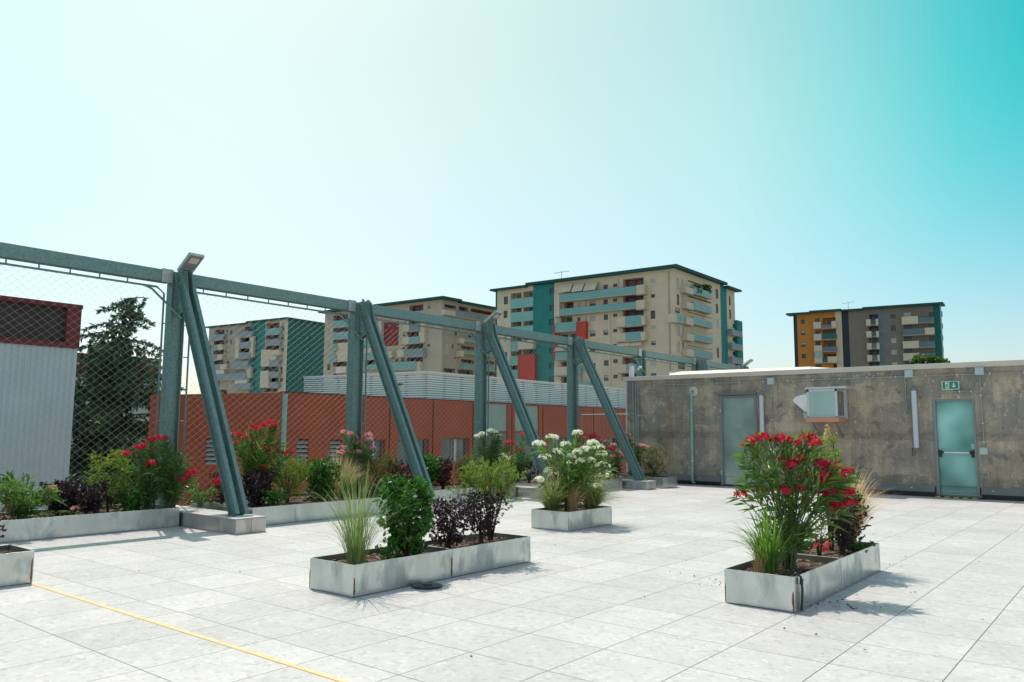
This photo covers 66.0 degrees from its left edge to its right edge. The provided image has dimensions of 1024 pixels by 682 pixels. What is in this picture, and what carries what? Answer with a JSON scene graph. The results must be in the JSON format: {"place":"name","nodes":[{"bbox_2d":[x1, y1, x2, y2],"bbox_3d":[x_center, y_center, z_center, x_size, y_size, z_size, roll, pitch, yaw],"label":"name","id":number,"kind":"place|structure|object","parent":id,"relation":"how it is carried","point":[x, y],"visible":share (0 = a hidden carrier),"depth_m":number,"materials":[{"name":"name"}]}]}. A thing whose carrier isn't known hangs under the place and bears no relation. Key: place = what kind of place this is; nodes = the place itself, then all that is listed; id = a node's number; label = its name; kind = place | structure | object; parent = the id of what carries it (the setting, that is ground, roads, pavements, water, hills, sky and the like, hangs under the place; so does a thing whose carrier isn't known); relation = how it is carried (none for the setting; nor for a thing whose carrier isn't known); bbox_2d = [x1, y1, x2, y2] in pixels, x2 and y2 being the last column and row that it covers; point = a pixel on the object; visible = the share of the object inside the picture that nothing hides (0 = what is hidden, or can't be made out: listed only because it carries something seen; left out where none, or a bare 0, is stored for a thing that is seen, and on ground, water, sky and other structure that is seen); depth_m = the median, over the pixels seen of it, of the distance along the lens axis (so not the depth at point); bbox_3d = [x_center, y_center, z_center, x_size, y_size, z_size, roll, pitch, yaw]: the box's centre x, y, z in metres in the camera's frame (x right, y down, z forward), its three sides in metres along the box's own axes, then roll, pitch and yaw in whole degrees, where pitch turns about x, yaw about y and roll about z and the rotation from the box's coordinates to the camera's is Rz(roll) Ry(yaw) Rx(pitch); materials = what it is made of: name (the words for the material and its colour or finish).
{"place":"outdoors","nodes":[
{"label":"outdoors","id":0,"kind":"place"},
{"bbox_2d":[0,295,82,511],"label":"corrugated building","id":1,"kind":"structure","parent":0,"point":[23,452],"depth_m":23.73,"materials":[{"name":"white metal"}]},
{"bbox_2d":[71,353,161,473],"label":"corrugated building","id":2,"kind":"structure","parent":0,"point":[143,410],"depth_m":44.11,"materials":[{"name":"grey metal"}]},
{"bbox_2d":[68,296,183,505],"bbox_3d":[-15.665,5.892,29.969,12.929,15.710,12.532,-5,-8,39],"label":"cedar tree","id":3,"kind":"object","parent":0,"point":[101,360],"visible":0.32,"depth_m":29.44,"materials":[{"name":"green plant"}]},
{"bbox_2d":[205,317,324,393],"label":"apartment block","id":4,"kind":"structure","parent":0,"point":[236,341],"depth_m":230.47,"materials":[{"name":"concrete"}]},
{"bbox_2d":[331,457,371,498],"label":"ornamental grass","id":5,"kind":"object","parent":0,"point":[350,480],"depth_m":13.45,"materials":[{"name":"green plant"}]},
{"bbox_2d":[293,460,424,564],"bbox_3d":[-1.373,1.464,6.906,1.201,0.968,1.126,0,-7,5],"label":"ornamental grass","id":6,"kind":"object","parent":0,"point":[351,543],"depth_m":6.87,"materials":[{"name":"green plant"}]},
{"bbox_2d":[147,391,626,505],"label":"red building","id":7,"kind":"structure","parent":0,"point":[326,436],"depth_m":25.81,"materials":[{"name":"brick"}]},
{"bbox_2d":[279,394,287,492],"bbox_3d":[-6.752,7.247,22.710,0.139,11.440,0.139,4,-7,-28],"label":"downpipe","id":8,"kind":"object","parent":7,"relation":"attached to","point":[284,418],"visible":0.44,"depth_m":23.21,"materials":[{"name":"metal"}]},
{"bbox_2d":[397,439,425,463],"bbox_3d":[-3.562,3.845,27.501,0.050,0.849,1.534,-5,-8,39],"label":"window","id":9,"kind":"structure","parent":7,"relation":"in","point":[400,456],"depth_m":27.28,"materials":[{"name":"grey"}]},
{"bbox_2d":[441,438,466,462],"bbox_3d":[-2.210,4.049,29.169,0.050,0.918,1.517,-5,-8,39],"label":"window","id":10,"kind":"structure","parent":7,"relation":"in","point":[447,441],"depth_m":29.23,"materials":[{"name":"grey glass"}]},
{"bbox_2d":[303,371,625,408],"bbox_3d":[1.038,3.102,42.398,7.018,1.234,24.528,-5,-8,39],"label":"roof screen","id":11,"kind":"object","parent":7,"relation":"on","point":[338,385],"visible":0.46,"depth_m":34.47,"materials":[{"name":"silver metal"}]},
{"bbox_2d":[318,296,495,382],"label":"apartment block","id":12,"kind":"structure","parent":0,"point":[450,307],"depth_m":185.11,"materials":[{"name":"concrete"}]},
{"bbox_2d":[0,484,1023,681],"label":"terrace","id":13,"kind":"structure","parent":0,"point":[570,606],"depth_m":6.11,"materials":[{"name":"tile"}]},
{"bbox_2d":[0,544,34,586],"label":"planter","id":14,"kind":"object","parent":13,"relation":"on","point":[16,565],"visible":1,"depth_m":6.99,"materials":[{"name":"metal"}]},
{"bbox_2d":[0,504,179,542],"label":"planter","id":15,"kind":"object","parent":13,"relation":"on","point":[77,524],"visible":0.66,"depth_m":10.34,"materials":[{"name":"metal"}]},
{"bbox_2d":[0,466,84,519],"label":"oleander","id":16,"kind":"object","parent":15,"relation":"in","point":[22,504],"visible":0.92,"depth_m":10.01,"materials":[{"name":"green plant"}]},
{"bbox_2d":[37,477,77,515],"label":"purple shrub","id":17,"kind":"object","parent":15,"relation":"on","point":[56,506],"visible":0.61,"depth_m":10.55,"materials":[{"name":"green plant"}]},
{"bbox_2d":[65,480,118,514],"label":"purple shrub","id":18,"kind":"object","parent":15,"relation":"on","point":[89,500],"visible":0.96,"depth_m":10.62,"materials":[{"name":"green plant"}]},
{"bbox_2d":[84,447,133,512],"bbox_3d":[-5.635,1.939,11.018,0.633,0.922,0.624,2,-7,-10],"label":"nandina","id":19,"kind":"object","parent":15,"relation":"on","point":[111,492],"visible":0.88,"depth_m":11.00,"materials":[{"name":"green plant"}]},
{"bbox_2d":[111,486,152,511],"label":"glossy bush","id":20,"kind":"object","parent":15,"relation":"on","point":[134,499],"visible":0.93,"depth_m":11.00,"materials":[{"name":"green plant"}]},
{"bbox_2d":[112,434,180,509],"bbox_3d":[-5.317,1.897,11.458,0.999,1.111,0.751,-1,-7,16],"label":"oleander","id":21,"kind":"object","parent":15,"relation":"in","point":[147,475],"visible":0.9,"depth_m":11.40,"materials":[{"name":"green plant"}]},
{"bbox_2d":[154,436,199,507],"bbox_3d":[-4.938,1.928,11.542,0.685,1.072,0.537,1,-7,-4],"label":"oleander","id":22,"kind":"object","parent":15,"relation":"in","point":[171,492],"visible":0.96,"depth_m":11.47,"materials":[{"name":"green plant"}]},
{"bbox_2d":[30,583,349,681],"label":"floor tape","id":23,"kind":"object","parent":13,"relation":"on","point":[220,642],"visible":1,"depth_m":5.21,"materials":[{"name":"yellow plastic"}]},
{"bbox_2d":[176,505,266,534],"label":"plinth","id":24,"kind":"structure","parent":13,"relation":"on","point":[206,519],"depth_m":10.74,"materials":[{"name":"concrete"}]},
{"bbox_2d":[179,477,222,507],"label":"oleander","id":25,"kind":"object","parent":24,"relation":"on","point":[198,497],"visible":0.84,"depth_m":11.92,"materials":[{"name":"green plant"}]},
{"bbox_2d":[155,267,252,516],"bbox_3d":[-4.534,0.727,11.511,2.252,3.871,0.420,-5,-8,39],"label":"steel post","id":26,"kind":"object","parent":24,"relation":"on","point":[182,300],"visible":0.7,"depth_m":11.97,"materials":[{"name":"teal metal"}]},
{"bbox_2d":[0,242,166,283],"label":"top beam","id":27,"kind":"structure","parent":26,"relation":"attached to","point":[20,253],"depth_m":11.22,"materials":[{"name":"metal"}]},
{"bbox_2d":[0,258,181,515],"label":"wire net","id":28,"kind":"object","parent":27,"relation":"hanging from","point":[149,286],"visible":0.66,"depth_m":11.30,"materials":[{"name":"metal"}]},
{"bbox_2d":[177,252,204,272],"bbox_3d":[-5.016,-1.212,12.289,0.412,0.267,0.250,-5,-8,39],"label":"lamp","id":29,"kind":"object","parent":26,"relation":"attached to","point":[192,261],"visible":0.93,"depth_m":12.22,"materials":[{"name":"grey metal"}]},
{"bbox_2d":[191,491,390,524],"bbox_3d":[-3.427,2.709,12.937,1.670,0.264,2.980,-5,-8,39],"label":"planter","id":30,"kind":"object","parent":13,"relation":"on","point":[292,510],"visible":0.4,"depth_m":12.10,"materials":[{"name":"metal"}]},
{"bbox_2d":[242,469,276,506],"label":"purple shrub","id":31,"kind":"object","parent":30,"relation":"on","point":[257,486],"visible":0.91,"depth_m":11.88,"materials":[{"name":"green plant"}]},
{"bbox_2d":[230,419,296,504],"bbox_3d":[-3.959,1.887,12.384,1.108,1.357,0.824,4,-7,-26],"label":"oleander","id":32,"kind":"object","parent":30,"relation":"in","point":[260,453],"visible":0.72,"depth_m":12.38,"materials":[{"name":"green plant"}]},
{"bbox_2d":[260,488,288,506],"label":"glossy bush","id":33,"kind":"object","parent":30,"relation":"on","point":[274,497],"visible":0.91,"depth_m":11.76,"materials":[{"name":"green plant"}]},
{"bbox_2d":[271,454,311,502],"bbox_3d":[-3.579,2.194,12.610,0.778,0.803,0.729,-5,-8,39],"label":"nandina","id":34,"kind":"object","parent":30,"relation":"on","point":[297,469],"visible":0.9,"depth_m":12.55,"materials":[{"name":"green plant"}]},
{"bbox_2d":[299,454,341,500],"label":"glossy bush","id":35,"kind":"object","parent":30,"relation":"in","point":[319,474],"visible":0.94,"depth_m":13.13,"materials":[{"name":"green plant"}]},
{"bbox_2d":[333,427,377,494],"bbox_3d":[-2.850,2.190,14.467,0.970,1.243,0.874,-5,-8,39],"label":"oleander","id":36,"kind":"object","parent":30,"relation":"in","point":[356,451],"visible":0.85,"depth_m":14.40,"materials":[{"name":"green plant"}]},
{"bbox_2d":[357,477,383,498],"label":"oleander","id":37,"kind":"object","parent":30,"relation":"in","point":[375,485],"visible":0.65,"depth_m":13.53,"materials":[{"name":"green plant"}]},
{"bbox_2d":[365,449,398,487],"bbox_3d":[-2.413,2.423,14.684,0.789,0.856,0.725,-5,-8,39],"label":"nandina","id":38,"kind":"object","parent":30,"relation":"in","point":[376,463],"visible":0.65,"depth_m":14.60,"materials":[{"name":"green plant"}]},
{"bbox_2d":[309,546,452,596],"bbox_3d":[-1.166,2.067,7.179,0.588,0.265,1.203,-5,-8,39],"label":"planter","id":39,"kind":"object","parent":13,"relation":"on","point":[339,575],"visible":0.81,"depth_m":6.86,"materials":[{"name":"metal"}]},
{"bbox_2d":[375,539,402,559],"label":"creeping plant","id":40,"kind":"object","parent":39,"relation":"in","point":[387,553],"visible":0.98,"depth_m":7.09,"materials":[{"name":"green plant"}]},
{"bbox_2d":[373,472,436,554],"bbox_3d":[-0.998,1.640,7.462,0.574,0.784,0.609,-5,-8,39],"label":"glossy bush","id":41,"kind":"object","parent":39,"relation":"on","point":[409,540],"visible":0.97,"depth_m":7.37,"materials":[{"name":"green plant"}]},
{"bbox_2d":[411,582,442,589],"bbox_3d":[-0.753,2.165,7.001,0.280,0.026,0.280,-5,-8,39],"label":"drain cover","id":42,"kind":"object","parent":13,"relation":"on","point":[427,585],"visible":1,"depth_m":6.95,"materials":[{"name":"grey metal"}]},
{"bbox_2d":[413,496,450,512],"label":"plinth","id":43,"kind":"structure","parent":13,"relation":"on","point":[448,500],"depth_m":13.41,"materials":[{"name":"concrete"}]},
{"bbox_2d":[346,299,435,499],"bbox_3d":[-2.245,1.065,14.335,2.252,3.871,0.420,-5,-8,39],"label":"steel post","id":44,"kind":"object","parent":43,"relation":"on","point":[363,322],"visible":0.64,"depth_m":14.86,"materials":[{"name":"teal metal"}]},
{"bbox_2d":[193,274,352,311],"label":"top beam","id":45,"kind":"structure","parent":44,"relation":"attached to","point":[239,288],"depth_m":13.62,"materials":[{"name":"metal"}]},
{"bbox_2d":[179,288,362,506],"bbox_3d":[-4.023,1.006,13.648,0.155,3.470,3.555,-5,-8,39],"label":"wire net","id":46,"kind":"object","parent":45,"relation":"hanging from","point":[305,309],"visible":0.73,"depth_m":13.66,"materials":[{"name":"metal"}]},
{"bbox_2d":[368,482,514,502],"bbox_3d":[-1.369,3.055,15.849,1.200,0.264,3.110,-5,-8,39],"label":"planter","id":47,"kind":"object","parent":13,"relation":"on","point":[439,492],"visible":0.27,"depth_m":15.38,"materials":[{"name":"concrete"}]},
{"bbox_2d":[385,457,413,488],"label":"purple shrub","id":48,"kind":"object","parent":47,"relation":"on","point":[405,469],"visible":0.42,"depth_m":14.55,"materials":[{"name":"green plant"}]},
{"bbox_2d":[422,452,442,486],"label":"glossy bush","id":49,"kind":"object","parent":47,"relation":"on","point":[431,464],"visible":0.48,"depth_m":15.35,"materials":[{"name":"green plant"}]},
{"bbox_2d":[434,455,452,489],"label":"purple shrub","id":50,"kind":"object","parent":47,"relation":"on","point":[446,470],"visible":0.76,"depth_m":15.56,"materials":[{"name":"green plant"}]},
{"bbox_2d":[451,449,480,487],"bbox_3d":[-0.972,2.691,16.310,0.752,0.894,0.779,4,-7,-26],"label":"nandina","id":51,"kind":"object","parent":47,"relation":"on","point":[459,464],"visible":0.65,"depth_m":16.22,"materials":[{"name":"green plant"}]},
{"bbox_2d":[469,428,512,478],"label":"oleander","id":52,"kind":"object","parent":47,"relation":"in","point":[494,449],"visible":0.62,"depth_m":17.11,"materials":[{"name":"green plant"}]},
{"bbox_2d":[422,532,530,576],"bbox_3d":[-0.410,2.179,8.113,0.587,0.265,1.209,-5,-8,39],"label":"planter","id":53,"kind":"object","parent":13,"relation":"on","point":[470,554],"visible":0.69,"depth_m":8.00,"materials":[{"name":"metal"}]},
{"bbox_2d":[421,494,476,547],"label":"purple shrub","id":54,"kind":"object","parent":53,"relation":"on","point":[452,532],"visible":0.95,"depth_m":7.80,"materials":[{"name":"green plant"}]},
{"bbox_2d":[458,490,510,543],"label":"purple shrub","id":55,"kind":"object","parent":53,"relation":"on","point":[481,526],"visible":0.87,"depth_m":8.16,"materials":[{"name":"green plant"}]},
{"bbox_2d":[447,454,528,540],"bbox_3d":[-0.208,1.683,8.550,0.847,0.926,0.808,-5,-8,39],"label":"nandina","id":56,"kind":"object","parent":53,"relation":"on","point":[487,484],"visible":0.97,"depth_m":8.45,"materials":[{"name":"green plant"}]},
{"bbox_2d":[515,486,561,497],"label":"plinth","id":57,"kind":"structure","parent":13,"relation":"on","point":[519,490],"depth_m":16.57,"materials":[{"name":"concrete"}]},
{"bbox_2d":[474,320,555,486],"bbox_3d":[0.043,1.403,17.158,2.252,3.871,0.420,-5,-8,39],"label":"steel post","id":58,"kind":"object","parent":57,"relation":"on","point":[487,337],"visible":0.6,"depth_m":17.70,"materials":[{"name":"teal metal"}]},
{"bbox_2d":[372,304,475,330],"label":"top beam","id":59,"kind":"structure","parent":58,"relation":"attached to","point":[404,315],"depth_m":16.52,"materials":[{"name":"metal"}]},
{"bbox_2d":[362,315,486,491],"bbox_3d":[-1.735,1.344,16.472,0.155,3.470,3.555,-5,-8,39],"label":"wire net","id":60,"kind":"object","parent":59,"relation":"hanging from","point":[446,329],"visible":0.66,"depth_m":16.55,"materials":[{"name":"metal"}]},
{"bbox_2d":[502,476,621,490],"bbox_3d":[1.079,3.364,18.410,1.520,0.264,3.220,-5,-8,39],"label":"planter","id":61,"kind":"object","parent":13,"relation":"on","point":[522,482],"visible":0.18,"depth_m":18.67,"materials":[{"name":"metal"}]},
{"bbox_2d":[499,432,535,482],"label":"oleander","id":62,"kind":"object","parent":61,"relation":"on","point":[519,462],"visible":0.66,"depth_m":17.88,"materials":[{"name":"green plant"}]},
{"bbox_2d":[566,432,617,477],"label":"oleander","id":63,"kind":"object","parent":61,"relation":"in","point":[592,435],"visible":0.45,"depth_m":19.74,"materials":[{"name":"plant"}]},
{"bbox_2d":[531,504,611,530],"bbox_3d":[0.889,2.585,11.593,0.647,0.265,1.150,-5,-8,39],"label":"planter","id":64,"kind":"object","parent":13,"relation":"on","point":[560,519],"visible":0.91,"depth_m":11.24,"materials":[{"name":"metal"}]},
{"bbox_2d":[530,429,618,511],"bbox_3d":[0.872,1.891,11.653,1.413,1.237,0.962,-2,-7,19],"label":"oleander","id":65,"kind":"object","parent":64,"relation":"in","point":[575,474],"visible":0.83,"depth_m":11.58,"materials":[{"name":"green plant"}]},
{"bbox_2d":[595,474,676,487],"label":"planter","id":66,"kind":"object","parent":13,"relation":"on","point":[666,482],"visible":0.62,"depth_m":19.73,"materials":[{"name":"metal"}]},
{"bbox_2d":[602,443,624,477],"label":"oleander","id":67,"kind":"object","parent":66,"relation":"in","point":[617,457],"visible":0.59,"depth_m":20.02,"materials":[{"name":"green plant"}]},
{"bbox_2d":[617,432,649,475],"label":"oleander","id":68,"kind":"object","parent":66,"relation":"in","point":[636,447],"visible":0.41,"depth_m":20.48,"materials":[{"name":"green plant"}]},
{"bbox_2d":[635,443,670,476],"bbox_3d":[3.602,3.070,20.115,0.976,0.953,0.896,-5,-8,39],"label":"nandina","id":69,"kind":"object","parent":66,"relation":"in","point":[652,471],"visible":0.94,"depth_m":20.05,"materials":[{"name":"green plant"}]},
{"bbox_2d":[622,479,655,489],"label":"plinth","id":70,"kind":"structure","parent":13,"relation":"on","point":[638,485],"depth_m":19.08,"materials":[{"name":"concrete"}]},
{"bbox_2d":[567,336,647,480],"bbox_3d":[2.331,1.741,19.982,2.252,3.871,0.420,-5,-8,39],"label":"steel post","id":71,"kind":"object","parent":70,"relation":"on","point":[577,350],"visible":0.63,"depth_m":20.41,"materials":[{"name":"teal metal"}]},
{"bbox_2d":[495,325,567,344],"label":"top beam","id":72,"kind":"structure","parent":71,"relation":"attached to","point":[525,334],"depth_m":19.39,"materials":[{"name":"metal"}]},
{"bbox_2d":[486,335,577,478],"bbox_3d":[0.553,1.682,19.295,0.155,3.470,3.555,-5,-8,39],"label":"wire net","id":73,"kind":"object","parent":72,"relation":"hanging from","point":[554,346],"visible":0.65,"depth_m":19.50,"materials":[{"name":"metal"}]},
{"bbox_2d":[636,349,644,375],"bbox_3d":[3.817,2.161,23.444,0.194,3.842,0.418,-5,-8,39],"label":"steel post","id":74,"kind":"object","parent":13,"relation":"on","point":[640,357],"visible":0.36,"depth_m":23.63,"materials":[{"name":"teal metal"}]},
{"bbox_2d":[584,340,637,355],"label":"top beam","id":75,"kind":"structure","parent":74,"relation":"attached to","point":[610,348],"depth_m":22.28,"materials":[{"name":"metal"}]},
{"bbox_2d":[577,348,645,476],"bbox_3d":[2.841,2.019,22.119,0.155,3.470,3.555,-5,-8,39],"label":"wire net","id":76,"kind":"object","parent":75,"relation":"hanging from","point":[578,401],"visible":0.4,"depth_m":21.86,"materials":[{"name":"metal"}]},
{"bbox_2d":[691,357,708,370],"bbox_3d":[6.908,2.416,25.629,2.252,3.871,0.420,-5,-8,39],"label":"steel post","id":77,"kind":"object","parent":13,"relation":"on","point":[700,364],"visible":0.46,"depth_m":26.36,"materials":[{"name":"metal"}]},
{"bbox_2d":[645,350,693,364],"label":"top beam","id":78,"kind":"structure","parent":77,"relation":"attached to","point":[666,357],"depth_m":24.95,"materials":[{"name":"metal"}]},
{"bbox_2d":[724,554,842,612],"bbox_3d":[2.337,2.034,6.728,0.572,0.270,1.209,-5,-8,39],"label":"planter","id":79,"kind":"object","parent":13,"relation":"on","point":[746,584],"visible":0.82,"depth_m":6.36,"materials":[{"name":"metal"}]},
{"bbox_2d":[725,428,869,568],"bbox_3d":[2.494,1.373,6.991,1.203,1.223,0.741,-1,-7,13],"label":"oleander","id":80,"kind":"object","parent":79,"relation":"in","point":[828,475],"visible":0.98,"depth_m":6.86,"materials":[{"name":"green plant"}]},
{"bbox_2d":[623,360,1023,500],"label":"concrete hut","id":81,"kind":"object","parent":13,"relation":"on","point":[876,431],"visible":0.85,"depth_m":18.26,"materials":[{"name":"concrete"}]},
{"bbox_2d":[689,387,697,483],"bbox_3d":[4.863,2.509,21.026,0.232,2.586,0.157,-1,-7,9],"label":"drain pipe","id":82,"kind":"object","parent":81,"relation":"attached to","point":[693,391],"visible":1,"depth_m":20.99,"materials":[{"name":"metal"}]},
{"bbox_2d":[716,392,757,484],"bbox_3d":[5.820,2.520,20.267,1.055,2.370,0.200,-5,-8,39],"label":"door","id":83,"kind":"structure","parent":81,"relation":"in","point":[737,414],"depth_m":20.39,"materials":[{"name":"grey metal"}]},
{"bbox_2d":[669,367,822,374],"bbox_3d":[6.613,0.878,22.587,5.703,0.350,2.000,-5,-8,39],"label":"roof upstand","id":84,"kind":"object","parent":81,"relation":"on","point":[724,371],"visible":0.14,"depth_m":23.02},
{"bbox_2d":[758,393,764,442],"bbox_3d":[6.290,1.959,19.872,0.120,1.289,0.184,0,-7,5],"label":"wall lamp","id":85,"kind":"object","parent":81,"relation":"attached to","point":[761,411],"visible":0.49,"depth_m":19.82,"materials":[{"name":"grey plastic"}]},
{"bbox_2d":[792,386,853,436],"bbox_3d":[7.372,1.691,18.682,1.274,1.171,0.660,-5,-8,39],"label":"ventilation unit","id":86,"kind":"object","parent":81,"relation":"attached to","point":[822,404],"visible":0.98,"depth_m":18.48,"materials":[{"name":"silver metal"}]},
{"bbox_2d":[639,371,1023,447],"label":"conduit","id":87,"kind":"object","parent":81,"relation":"attached to","point":[959,391],"visible":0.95,"depth_m":18.09,"materials":[{"name":"grey metal"}]},
{"bbox_2d":[910,388,919,454],"bbox_3d":[9.024,1.807,17.675,0.120,1.504,0.184,0,-7,5],"label":"wall lamp","id":88,"kind":"object","parent":81,"relation":"attached to","point":[914,419],"visible":1,"depth_m":17.63,"materials":[{"name":"grey plastic"}]},
{"bbox_2d":[932,398,980,496],"bbox_3d":[9.700,2.314,17.225,0.830,2.095,0.160,-5,-8,39],"label":"glass door","id":89,"kind":"structure","parent":81,"relation":"in","point":[954,422],"depth_m":17.24,"materials":[{"name":"teal glass"}]},
{"bbox_2d":[797,538,880,587],"bbox_3d":[3.115,2.148,7.690,0.570,0.266,1.269,-5,-8,39],"label":"planter","id":90,"kind":"object","parent":13,"relation":"on","point":[859,565],"visible":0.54,"depth_m":7.58,"materials":[{"name":"metal"}]},
{"bbox_2d":[809,519,837,555],"bbox_3d":[2.905,1.850,7.418,0.290,0.372,0.265,-5,-8,39],"label":"nandina","id":91,"kind":"object","parent":90,"relation":"on","point":[819,551],"visible":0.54,"depth_m":7.40,"materials":[{"name":"green plant"}]},
{"bbox_2d":[810,424,849,550],"bbox_3d":[3.229,1.466,7.927,0.399,1.256,0.385,5,-8,-32],"label":"nandina","id":92,"kind":"object","parent":90,"relation":"on","point":[831,441],"visible":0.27,"depth_m":7.93,"materials":[{"name":"green plant"}]},
{"bbox_2d":[812,490,873,553],"bbox_3d":[3.193,1.743,7.738,0.506,0.662,0.546,3,-7,-24],"label":"purple shrub","id":93,"kind":"object","parent":90,"relation":"on","point":[840,535],"visible":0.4,"depth_m":7.65,"materials":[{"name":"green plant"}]},
{"bbox_2d":[834,535,875,552],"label":"creeping plant","id":94,"kind":"object","parent":90,"relation":"in","point":[857,547],"visible":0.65,"depth_m":7.84,"materials":[{"name":"green plant"}]},
{"bbox_2d":[816,460,906,548],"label":"ornamental grass","id":95,"kind":"object","parent":90,"relation":"in","point":[858,487],"depth_m":7.90,"materials":[{"name":"beige plant"}]},
{"bbox_2d":[0,0,1023,393],"label":"sky","id":96,"kind":"structure","parent":0,"point":[794,155],"materials":[{"name":"blue"}]},
{"bbox_2d":[523,472,595,510],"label":"ornamental grass","id":97,"kind":"object","parent":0,"point":[552,499],"depth_m":11.29,"materials":[{"name":"green plant"}]},
{"bbox_2d":[563,479,599,511],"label":"ornamental grass","id":98,"kind":"object","parent":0,"point":[572,505],"depth_m":11.38,"materials":[{"name":"beige plant"}]},
{"bbox_2d":[578,467,646,509],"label":"ornamental grass","id":99,"kind":"object","parent":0,"point":[594,501],"depth_m":11.65,"materials":[{"name":"green plant"}]},
{"bbox_2d":[490,264,742,392],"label":"apartment block","id":100,"kind":"structure","parent":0,"point":[668,309],"depth_m":159.59,"materials":[{"name":"concrete"}]},
{"bbox_2d":[721,500,816,573],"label":"ornamental grass","id":101,"kind":"object","parent":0,"point":[767,544],"depth_m":6.52,"materials":[{"name":"green plant"}]},
{"bbox_2d":[786,302,944,367],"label":"apartment block","id":102,"kind":"structure","parent":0,"point":[902,334],"depth_m":201.37,"materials":[{"name":"concrete"}]},
{"bbox_2d":[908,354,949,363],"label":"tree","id":103,"kind":"object","parent":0,"point":[924,359],"visible":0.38,"depth_m":74.25,"materials":[{"name":"green plant"}]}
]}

